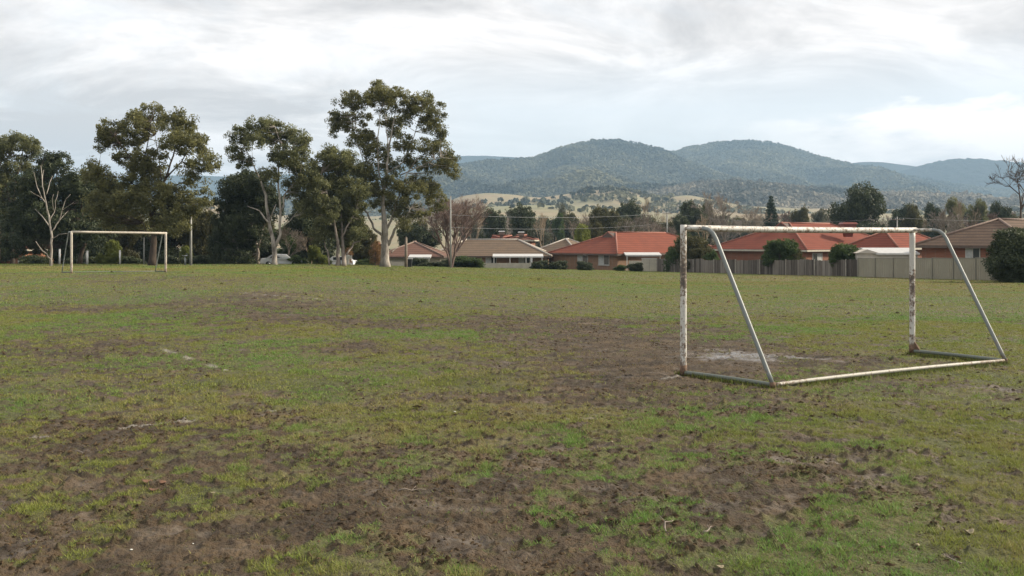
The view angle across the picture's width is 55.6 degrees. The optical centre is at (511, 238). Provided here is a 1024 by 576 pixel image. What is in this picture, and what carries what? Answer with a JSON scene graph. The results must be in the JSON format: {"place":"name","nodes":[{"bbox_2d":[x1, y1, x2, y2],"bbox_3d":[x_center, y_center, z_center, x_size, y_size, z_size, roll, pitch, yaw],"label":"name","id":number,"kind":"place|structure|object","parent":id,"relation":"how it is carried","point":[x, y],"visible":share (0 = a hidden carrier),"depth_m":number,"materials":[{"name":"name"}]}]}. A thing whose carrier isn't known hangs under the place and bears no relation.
{"place":"outdoors","nodes":[
{"label":"outdoors","id":0,"kind":"place"},
{"bbox_2d":[14,156,916,200],"bbox_3d":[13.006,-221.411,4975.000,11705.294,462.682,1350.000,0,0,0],"label":"hills","id":1,"kind":"structure","parent":0,"point":[175,179],"depth_m":5193.19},
{"bbox_2d":[281,143,728,211],"bbox_3d":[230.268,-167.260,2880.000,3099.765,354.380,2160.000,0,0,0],"label":"hills","id":2,"kind":"structure","parent":0,"point":[649,169],"depth_m":2999.53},
{"bbox_2d":[275,138,756,216],"bbox_3d":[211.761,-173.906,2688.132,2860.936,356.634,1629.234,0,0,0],"label":"hill woodland","id":3,"kind":"object","parent":2,"relation":"on","point":[590,172],"visible":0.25,"depth_m":2932.24,"materials":[{"name":"green plant"}]},
{"bbox_2d":[0,248,1023,575],"bbox_3d":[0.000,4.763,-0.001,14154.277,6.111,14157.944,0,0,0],"label":"ground","id":4,"kind":"structure","parent":0,"point":[160,550],"depth_m":9.03,"materials":[{"name":"plant"}]},
{"bbox_2d":[0,129,43,263],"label":"gum tree","id":5,"kind":"object","parent":4,"relation":"on","point":[26,146],"visible":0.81,"depth_m":101.58,"materials":[{"name":"green plant"}]},
{"bbox_2d":[18,255,52,263],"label":"bush","id":6,"kind":"object","parent":4,"relation":"on","point":[32,259],"visible":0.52,"depth_m":105.42,"materials":[{"name":"green plant"}]},
{"bbox_2d":[0,149,105,263],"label":"gum tree","id":7,"kind":"object","parent":4,"relation":"on","point":[25,215],"visible":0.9,"depth_m":95.10,"materials":[{"name":"green plant"}]},
{"bbox_2d":[32,168,73,265],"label":"dead tree","id":8,"kind":"object","parent":4,"relation":"on","point":[51,246],"visible":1,"depth_m":78.92,"materials":[{"name":"white plant"}]},
{"bbox_2d":[43,217,73,263],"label":"round tree","id":9,"kind":"object","parent":4,"relation":"on","point":[55,257],"visible":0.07,"depth_m":115.57,"materials":[{"name":"green plant"}]},
{"bbox_2d":[62,162,132,256],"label":"evergreen tree","id":10,"kind":"object","parent":4,"relation":"on","point":[96,250],"visible":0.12,"depth_m":110.83,"materials":[{"name":"green plant"}]},
{"bbox_2d":[94,239,122,263],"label":"yellow green tree","id":11,"kind":"object","parent":4,"relation":"on","point":[111,246],"visible":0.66,"depth_m":99.81,"materials":[{"name":"green plant"}]},
{"bbox_2d":[102,252,122,263],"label":"yellow green tree","id":12,"kind":"object","parent":4,"relation":"on","point":[113,258],"visible":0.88,"depth_m":95.52,"materials":[{"name":"green plant"}]},
{"bbox_2d":[61,231,166,272],"bbox_3d":[-20.781,0.690,50.897,4.996,2.197,1.240,0,0,-39],"label":"soccer goal","id":13,"kind":"object","parent":4,"relation":"on","point":[71,245],"visible":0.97,"depth_m":50.39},
{"bbox_2d":[103,218,144,263],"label":"olive green tree","id":14,"kind":"object","parent":4,"relation":"on","point":[126,241],"visible":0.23,"depth_m":120.40,"materials":[{"name":"green plant"}]},
{"bbox_2d":[121,256,146,263],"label":"bush","id":15,"kind":"object","parent":4,"relation":"on","point":[131,260],"visible":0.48,"depth_m":101.97,"materials":[{"name":"green plant"}]},
{"bbox_2d":[77,101,223,264],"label":"gum tree","id":16,"kind":"object","parent":4,"relation":"on","point":[145,167],"visible":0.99,"depth_m":83.32,"materials":[{"name":"green plant"}]},
{"bbox_2d":[130,221,179,262],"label":"evergreen tree","id":17,"kind":"object","parent":4,"relation":"on","point":[136,250],"visible":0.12,"depth_m":123.48,"materials":[{"name":"green plant"}]},
{"bbox_2d":[138,209,184,260],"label":"evergreen tree","id":18,"kind":"object","parent":4,"relation":"on","point":[172,245],"visible":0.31,"depth_m":116.55,"materials":[{"name":"green plant"}]},
{"bbox_2d":[145,254,180,263],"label":"bush","id":19,"kind":"object","parent":4,"relation":"on","point":[171,259],"visible":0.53,"depth_m":99.85,"materials":[{"name":"green plant"}]},
{"bbox_2d":[179,255,213,263],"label":"bush","id":20,"kind":"object","parent":4,"relation":"on","point":[198,259],"visible":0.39,"depth_m":102.09,"materials":[{"name":"green plant"}]},
{"bbox_2d":[176,206,219,261],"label":"olive green tree","id":21,"kind":"object","parent":4,"relation":"on","point":[202,230],"visible":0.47,"depth_m":108.91,"materials":[{"name":"green plant"}]},
{"bbox_2d":[204,169,286,263],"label":"evergreen tree","id":22,"kind":"object","parent":4,"relation":"on","point":[233,239],"visible":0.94,"depth_m":99.06,"materials":[{"name":"green plant"}]},
{"bbox_2d":[235,215,274,263],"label":"olive green tree","id":23,"kind":"object","parent":4,"relation":"on","point":[265,254],"visible":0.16,"depth_m":119.78,"materials":[{"name":"green plant"}]},
{"bbox_2d":[223,114,323,264],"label":"gum tree","id":24,"kind":"object","parent":4,"relation":"on","point":[263,134],"visible":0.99,"depth_m":92.05,"materials":[{"name":"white plant"}]},
{"bbox_2d":[260,254,302,263],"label":"parked car","id":25,"kind":"object","parent":4,"relation":"on","point":[282,258],"visible":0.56,"depth_m":103.20,"materials":[{"name":"white metal"}]},
{"bbox_2d":[266,222,306,259],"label":"round tree","id":26,"kind":"object","parent":4,"relation":"on","point":[284,250],"visible":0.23,"depth_m":116.34,"materials":[{"name":"green plant"}]},
{"bbox_2d":[275,227,307,255],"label":"bare tree","id":27,"kind":"object","parent":4,"relation":"on","point":[296,240],"visible":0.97,"depth_m":103.67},
{"bbox_2d":[284,196,334,261],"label":"evergreen tree","id":28,"kind":"object","parent":4,"relation":"on","point":[303,226],"visible":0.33,"depth_m":110.24,"materials":[{"name":"green plant"}]},
{"bbox_2d":[307,244,327,263],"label":"bush","id":29,"kind":"object","parent":4,"relation":"on","point":[315,255],"visible":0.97,"depth_m":103.59,"materials":[{"name":"green plant"}]},
{"bbox_2d":[299,142,372,265],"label":"gum tree","id":30,"kind":"object","parent":4,"relation":"on","point":[331,194],"visible":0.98,"depth_m":94.01,"materials":[{"name":"green plant"}]},
{"bbox_2d":[339,224,377,260],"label":"olive green tree","id":31,"kind":"object","parent":4,"relation":"on","point":[362,253],"visible":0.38,"depth_m":117.50,"materials":[{"name":"green plant"}]},
{"bbox_2d":[368,240,380,265],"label":"bush","id":32,"kind":"object","parent":4,"relation":"on","point":[377,253],"visible":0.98,"depth_m":101.00,"materials":[{"name":"orange plant"}]},
{"bbox_2d":[324,79,462,266],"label":"gum tree","id":33,"kind":"object","parent":4,"relation":"on","point":[379,94],"visible":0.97,"depth_m":97.53,"materials":[{"name":"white plant"}]},
{"bbox_2d":[396,222,415,246],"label":"evergreen tree","id":34,"kind":"object","parent":4,"relation":"on","point":[402,235],"visible":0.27,"depth_m":163.66,"materials":[{"name":"green plant"}]},
{"bbox_2d":[379,241,447,261],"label":"rendered house","id":35,"kind":"structure","parent":4,"relation":"on","point":[413,248],"depth_m":139.11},
{"bbox_2d":[409,220,442,247],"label":"evergreen tree","id":36,"kind":"object","parent":4,"relation":"on","point":[421,234],"visible":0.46,"depth_m":160.72,"materials":[{"name":"green plant"}]},
{"bbox_2d":[418,191,491,266],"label":"bare tree","id":37,"kind":"object","parent":4,"relation":"on","point":[455,218],"visible":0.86,"depth_m":116.46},
{"bbox_2d":[453,255,485,267],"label":"bush","id":38,"kind":"object","parent":4,"relation":"on","point":[472,262],"visible":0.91,"depth_m":120.87,"materials":[{"name":"green plant"}]},
{"bbox_2d":[458,211,484,239],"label":"grey green tree","id":39,"kind":"object","parent":4,"relation":"on","point":[475,233],"visible":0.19,"depth_m":221.92,"materials":[{"name":"green plant"}]},
{"bbox_2d":[478,206,508,238],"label":"evergreen tree","id":40,"kind":"object","parent":4,"relation":"on","point":[497,224],"visible":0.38,"depth_m":208.84,"materials":[{"name":"green plant"}]},
{"bbox_2d":[440,239,552,263],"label":"brick house","id":41,"kind":"structure","parent":4,"relation":"on","point":[484,250],"depth_m":147.79,"materials":[{"name":"brown brick"}]},
{"bbox_2d":[493,254,542,257],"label":"awning","id":42,"kind":"object","parent":41,"relation":"attached to","point":[517,255],"visible":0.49,"depth_m":143.32,"materials":[{"name":"white paint"}]},
{"bbox_2d":[483,263,529,268],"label":"panel fence","id":43,"kind":"object","parent":4,"relation":"on","point":[509,265],"visible":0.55,"depth_m":130.97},
{"bbox_2d":[0,264,1019,315],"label":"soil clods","id":44,"kind":"object","parent":4,"relation":"on","point":[500,285],"visible":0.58,"depth_m":45.80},
{"bbox_2d":[0,405,1023,575],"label":"soil clods","id":45,"kind":"object","parent":4,"relation":"on","point":[447,557],"visible":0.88,"depth_m":7.66,"materials":[{"name":"soil"}]},
{"bbox_2d":[0,303,1023,410],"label":"soil clods","id":46,"kind":"object","parent":4,"relation":"on","point":[555,349],"visible":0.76,"depth_m":16.84,"materials":[{"name":"soil"}]},
{"bbox_2d":[508,202,535,236],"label":"evergreen tree","id":47,"kind":"object","parent":4,"relation":"on","point":[523,221],"visible":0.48,"depth_m":198.87,"materials":[{"name":"green plant"}]},
{"bbox_2d":[506,234,538,245],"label":"brick house","id":48,"kind":"structure","parent":4,"relation":"on","point":[528,239],"depth_m":172.84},
{"bbox_2d":[529,260,549,268],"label":"bush","id":49,"kind":"object","parent":4,"relation":"on","point":[541,264],"visible":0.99,"depth_m":127.55,"materials":[{"name":"green plant"}]},
{"bbox_2d":[531,220,553,247],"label":"grey green tree","id":50,"kind":"object","parent":4,"relation":"on","point":[547,237],"visible":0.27,"depth_m":220.85,"materials":[{"name":"green plant"}]},
{"bbox_2d":[551,213,564,240],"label":"round tree","id":51,"kind":"object","parent":4,"relation":"on","point":[557,226],"visible":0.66,"depth_m":259.85,"materials":[{"name":"green plant"}]},
{"bbox_2d":[548,260,567,269],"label":"bush","id":52,"kind":"object","parent":4,"relation":"on","point":[560,265],"visible":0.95,"depth_m":127.90,"materials":[{"name":"green plant"}]},
{"bbox_2d":[540,238,578,262],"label":"brick house","id":53,"kind":"structure","parent":4,"relation":"on","point":[565,242],"depth_m":156.12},
{"bbox_2d":[548,210,581,240],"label":"olive green tree","id":54,"kind":"object","parent":4,"relation":"on","point":[567,231],"visible":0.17,"depth_m":286.75,"materials":[{"name":"green plant"}]},
{"bbox_2d":[573,223,590,241],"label":"yellow green tree","id":55,"kind":"object","parent":4,"relation":"on","point":[580,235],"visible":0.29,"depth_m":163.76,"materials":[{"name":"green plant"}]},
{"bbox_2d":[576,261,594,269],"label":"bush","id":56,"kind":"object","parent":4,"relation":"on","point":[583,265],"visible":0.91,"depth_m":128.10,"materials":[{"name":"green plant"}]},
{"bbox_2d":[587,220,602,238],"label":"olive green tree","id":57,"kind":"object","parent":4,"relation":"on","point":[596,229],"visible":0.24,"depth_m":166.98,"materials":[{"name":"green plant"}]},
{"bbox_2d":[588,204,622,234],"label":"olive green tree","id":58,"kind":"object","parent":4,"relation":"on","point":[605,219],"visible":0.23,"depth_m":203.72,"materials":[{"name":"green plant"}]},
{"bbox_2d":[613,216,639,231],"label":"bare tree","id":59,"kind":"object","parent":4,"relation":"on","point":[622,227],"visible":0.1,"depth_m":225.07,"materials":[{"name":"brown plant"}]},
{"bbox_2d":[616,198,642,230],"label":"evergreen tree","id":60,"kind":"object","parent":4,"relation":"on","point":[629,208],"visible":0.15,"depth_m":239.26,"materials":[{"name":"green plant"}]},
{"bbox_2d":[548,231,711,269],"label":"brick house","id":61,"kind":"structure","parent":4,"relation":"on","point":[606,250],"depth_m":144.48,"materials":[{"name":"red brick"}]},
{"bbox_2d":[624,252,661,258],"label":"awning","id":62,"kind":"object","parent":61,"relation":"attached to","point":[642,254],"visible":0.79,"depth_m":136.35,"materials":[{"name":"white paint"}]},
{"bbox_2d":[614,214,655,231],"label":"bare tree","id":63,"kind":"object","parent":4,"relation":"on","point":[636,224],"visible":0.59,"depth_m":180.17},
{"bbox_2d":[626,262,643,271],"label":"bush","id":64,"kind":"object","parent":4,"relation":"on","point":[637,266],"visible":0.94,"depth_m":128.61,"materials":[{"name":"green plant"}]},
{"bbox_2d":[641,258,656,270],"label":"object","id":65,"kind":"object","parent":4,"relation":"on","point":[649,264],"visible":0.86,"depth_m":132.00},
{"bbox_2d":[642,195,660,231],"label":"bare tree","id":66,"kind":"object","parent":4,"relation":"on","point":[645,206],"visible":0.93,"depth_m":199.85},
{"bbox_2d":[648,221,676,233],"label":"bare tree","id":67,"kind":"object","parent":4,"relation":"on","point":[661,228],"visible":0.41,"depth_m":163.89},
{"bbox_2d":[662,233,689,271],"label":"bush","id":68,"kind":"object","parent":4,"relation":"on","point":[671,254],"visible":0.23,"depth_m":126.90,"materials":[{"name":"green plant"}]},
{"bbox_2d":[668,213,690,235],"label":"evergreen tree","id":69,"kind":"object","parent":4,"relation":"on","point":[678,221],"visible":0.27,"depth_m":193.91,"materials":[{"name":"green plant"}]},
{"bbox_2d":[675,233,713,269],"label":"olive green tree","id":70,"kind":"object","parent":4,"relation":"on","point":[698,247],"visible":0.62,"depth_m":123.24,"materials":[{"name":"green plant"}]},
{"bbox_2d":[679,199,709,243],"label":"evergreen tree","id":71,"kind":"object","parent":4,"relation":"on","point":[688,210],"visible":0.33,"depth_m":213.70,"materials":[{"name":"green plant"}]},
{"bbox_2d":[691,190,742,241],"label":"bare tree","id":72,"kind":"object","parent":4,"relation":"on","point":[721,209],"visible":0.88,"depth_m":188.55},
{"bbox_2d":[656,258,856,276],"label":"paling fence","id":73,"kind":"object","parent":4,"relation":"on","point":[845,267],"visible":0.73,"depth_m":105.28,"materials":[{"name":"wood"}]},
{"bbox_2d":[741,205,772,234],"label":"bare tree","id":74,"kind":"object","parent":4,"relation":"on","point":[751,212],"visible":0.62,"depth_m":183.51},
{"bbox_2d":[763,196,778,226],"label":"conifer tree","id":75,"kind":"object","parent":4,"relation":"on","point":[769,210],"visible":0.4,"depth_m":189.59,"materials":[{"name":"green plant"}]},
{"bbox_2d":[760,238,800,266],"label":"round tree","id":76,"kind":"object","parent":4,"relation":"on","point":[781,249],"visible":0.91,"depth_m":105.81,"materials":[{"name":"green plant"}]},
{"bbox_2d":[710,222,869,260],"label":"brick house","id":77,"kind":"structure","parent":4,"relation":"on","point":[815,246],"depth_m":131.62,"materials":[{"name":"red brick"}]},
{"bbox_2d":[839,222,857,236],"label":"roof cooler","id":78,"kind":"object","parent":77,"relation":"on","point":[847,224],"visible":0.5,"depth_m":132.19,"materials":[{"name":"red plastic"}]},
{"bbox_2d":[791,204,809,221],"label":"olive green tree","id":79,"kind":"object","parent":4,"relation":"on","point":[801,215],"visible":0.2,"depth_m":229.20,"materials":[{"name":"green plant"}]},
{"bbox_2d":[810,207,828,222],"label":"grey green tree","id":80,"kind":"object","parent":4,"relation":"on","point":[818,216],"visible":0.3,"depth_m":258.67,"materials":[{"name":"green plant"}]},
{"bbox_2d":[673,350,1009,388],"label":"grass","id":81,"kind":"structure","parent":4,"relation":"on","point":[848,379],"depth_m":13.72,"materials":[{"name":"plant"}]},
{"bbox_2d":[828,242,858,267],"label":"round tree","id":82,"kind":"object","parent":4,"relation":"on","point":[840,251],"visible":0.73,"depth_m":95.25,"materials":[{"name":"green plant"}]},
{"bbox_2d":[680,225,1007,387],"bbox_3d":[5.000,0.865,14.473,5.236,2.130,1.732,0,0,-30],"label":"soccer goal","id":83,"kind":"object","parent":4,"relation":"on","point":[713,229],"visible":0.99,"depth_m":14.25,"materials":[{"name":"paint"}]},
{"bbox_2d":[825,180,886,234],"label":"evergreen tree","id":84,"kind":"object","parent":4,"relation":"on","point":[861,205],"visible":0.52,"depth_m":187.83,"materials":[{"name":"green plant"}]},
{"bbox_2d":[853,248,919,259],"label":"garden shed","id":85,"kind":"structure","parent":4,"relation":"on","point":[895,253],"depth_m":94.00,"materials":[{"name":"white paint"}]},
{"bbox_2d":[849,233,929,257],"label":"brick house","id":86,"kind":"structure","parent":4,"relation":"on","point":[888,240],"depth_m":116.11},
{"bbox_2d":[887,202,911,226],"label":"evergreen tree","id":87,"kind":"object","parent":4,"relation":"on","point":[900,213],"visible":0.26,"depth_m":228.64,"materials":[{"name":"green plant"}]},
{"bbox_2d":[900,201,923,233],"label":"olive green tree","id":88,"kind":"object","parent":4,"relation":"on","point":[913,213],"visible":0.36,"depth_m":214.33,"materials":[{"name":"green plant"}]},
{"bbox_2d":[857,257,994,279],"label":"steel fence","id":89,"kind":"object","parent":4,"relation":"on","point":[941,268],"visible":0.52,"depth_m":84.04,"materials":[{"name":"metal"}]},
{"bbox_2d":[922,201,947,237],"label":"evergreen tree","id":90,"kind":"object","parent":4,"relation":"on","point":[930,207],"visible":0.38,"depth_m":234.12,"materials":[{"name":"green plant"}]},
{"bbox_2d":[926,208,965,232],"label":"bare tree","id":91,"kind":"object","parent":4,"relation":"on","point":[951,218],"visible":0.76,"depth_m":163.61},
{"bbox_2d":[945,196,965,232],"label":"gum tree","id":92,"kind":"object","parent":4,"relation":"on","point":[950,204],"visible":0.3,"depth_m":230.14,"materials":[{"name":"green plant"}]},
{"bbox_2d":[952,199,981,227],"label":"bare tree","id":93,"kind":"object","parent":4,"relation":"on","point":[958,208],"visible":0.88,"depth_m":180.24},
{"bbox_2d":[915,218,1023,258],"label":"brick house","id":94,"kind":"structure","parent":4,"relation":"on","point":[973,241],"depth_m":91.95,"materials":[{"name":"brown brick"}]},
{"bbox_2d":[965,248,979,257],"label":"window","id":95,"kind":"structure","parent":94,"relation":"in","point":[969,252],"depth_m":89.95,"materials":[{"name":"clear glass"}]},
{"bbox_2d":[965,198,988,225],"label":"gum tree","id":96,"kind":"object","parent":4,"relation":"on","point":[980,204],"visible":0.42,"depth_m":233.71,"materials":[{"name":"green plant"}]},
{"bbox_2d":[989,200,1013,217],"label":"evergreen tree","id":97,"kind":"object","parent":4,"relation":"on","point":[1004,211],"visible":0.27,"depth_m":224.29,"materials":[{"name":"green plant"}]},
{"bbox_2d":[981,226,1023,282],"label":"bush","id":98,"kind":"object","parent":4,"relation":"on","point":[1004,261],"visible":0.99,"depth_m":69.18,"materials":[{"name":"green plant"}]},
{"bbox_2d":[985,155,1023,217],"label":"bare tree","id":99,"kind":"object","parent":4,"relation":"on","point":[1018,185],"visible":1,"depth_m":112.25,"materials":[{"name":"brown plant"}]},
{"bbox_2d":[0,298,1023,444],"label":"grass","id":100,"kind":"structure","parent":0,"point":[864,327],"depth_m":16.44,"materials":[{"name":"plant"}]},
{"bbox_2d":[0,263,1023,325],"bbox_3d":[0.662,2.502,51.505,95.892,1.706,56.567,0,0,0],"label":"grass","id":101,"kind":"structure","parent":0,"point":[335,272],"depth_m":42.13,"materials":[{"name":"plant"}]},
{"bbox_2d":[0,0,1023,178],"label":"sky","id":102,"kind":"structure","parent":0,"point":[903,82],"materials":[{"name":"white"}]},
{"bbox_2d":[64,190,1023,222],"bbox_3d":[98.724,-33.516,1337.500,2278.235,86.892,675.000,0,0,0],"label":"hills","id":103,"kind":"structure","parent":0,"point":[491,197],"depth_m":1420.24,"materials":[{"name":"plant"}]},
{"bbox_2d":[61,185,1023,215],"bbox_3d":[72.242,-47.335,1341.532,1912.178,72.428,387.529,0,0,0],"label":"hill woodland","id":104,"kind":"object","parent":103,"relation":"on","point":[623,195],"visible":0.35,"depth_m":1361.00,"materials":[{"name":"green plant"}]},
{"bbox_2d":[177,205,1023,248],"bbox_3d":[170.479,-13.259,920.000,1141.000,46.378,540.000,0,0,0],"label":"hills","id":105,"kind":"structure","parent":0,"point":[545,211],"depth_m":944.47,"materials":[{"name":"plant"}]},
{"bbox_2d":[363,202,1023,219],"bbox_3d":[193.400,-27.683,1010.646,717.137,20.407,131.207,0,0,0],"label":"hill woodland","id":106,"kind":"object","parent":105,"relation":"on","point":[570,207],"visible":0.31,"depth_m":981.20,"materials":[{"name":"green plant"}]},
{"bbox_2d":[660,182,1018,207],"bbox_3d":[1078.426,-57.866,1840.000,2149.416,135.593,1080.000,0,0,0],"label":"hills","id":107,"kind":"structure","parent":0,"point":[769,189],"depth_m":1868.08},
{"bbox_2d":[633,177,1023,209],"bbox_3d":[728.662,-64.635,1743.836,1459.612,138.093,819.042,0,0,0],"label":"hill woodland","id":108,"kind":"object","parent":107,"relation":"on","point":[834,194],"visible":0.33,"depth_m":1851.79,"materials":[{"name":"green plant"}]},
{"bbox_2d":[677,142,1008,195],"bbox_3d":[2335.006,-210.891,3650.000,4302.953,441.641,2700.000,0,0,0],"label":"hills","id":109,"kind":"structure","parent":0,"point":[834,176],"depth_m":3607.00,"materials":[{"name":"plant"}]},
{"bbox_2d":[671,139,1023,197],"bbox_3d":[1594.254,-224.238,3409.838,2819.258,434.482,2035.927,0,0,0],"label":"hill woodland","id":110,"kind":"object","parent":109,"relation":"on","point":[844,169],"visible":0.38,"depth_m":3729.95,"materials":[{"name":"green plant"}]},
{"bbox_2d":[898,158,1023,191],"bbox_3d":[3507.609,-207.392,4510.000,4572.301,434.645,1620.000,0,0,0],"label":"hills","id":111,"kind":"structure","parent":0,"point":[976,172],"depth_m":4689.60,"materials":[{"name":"blue"}]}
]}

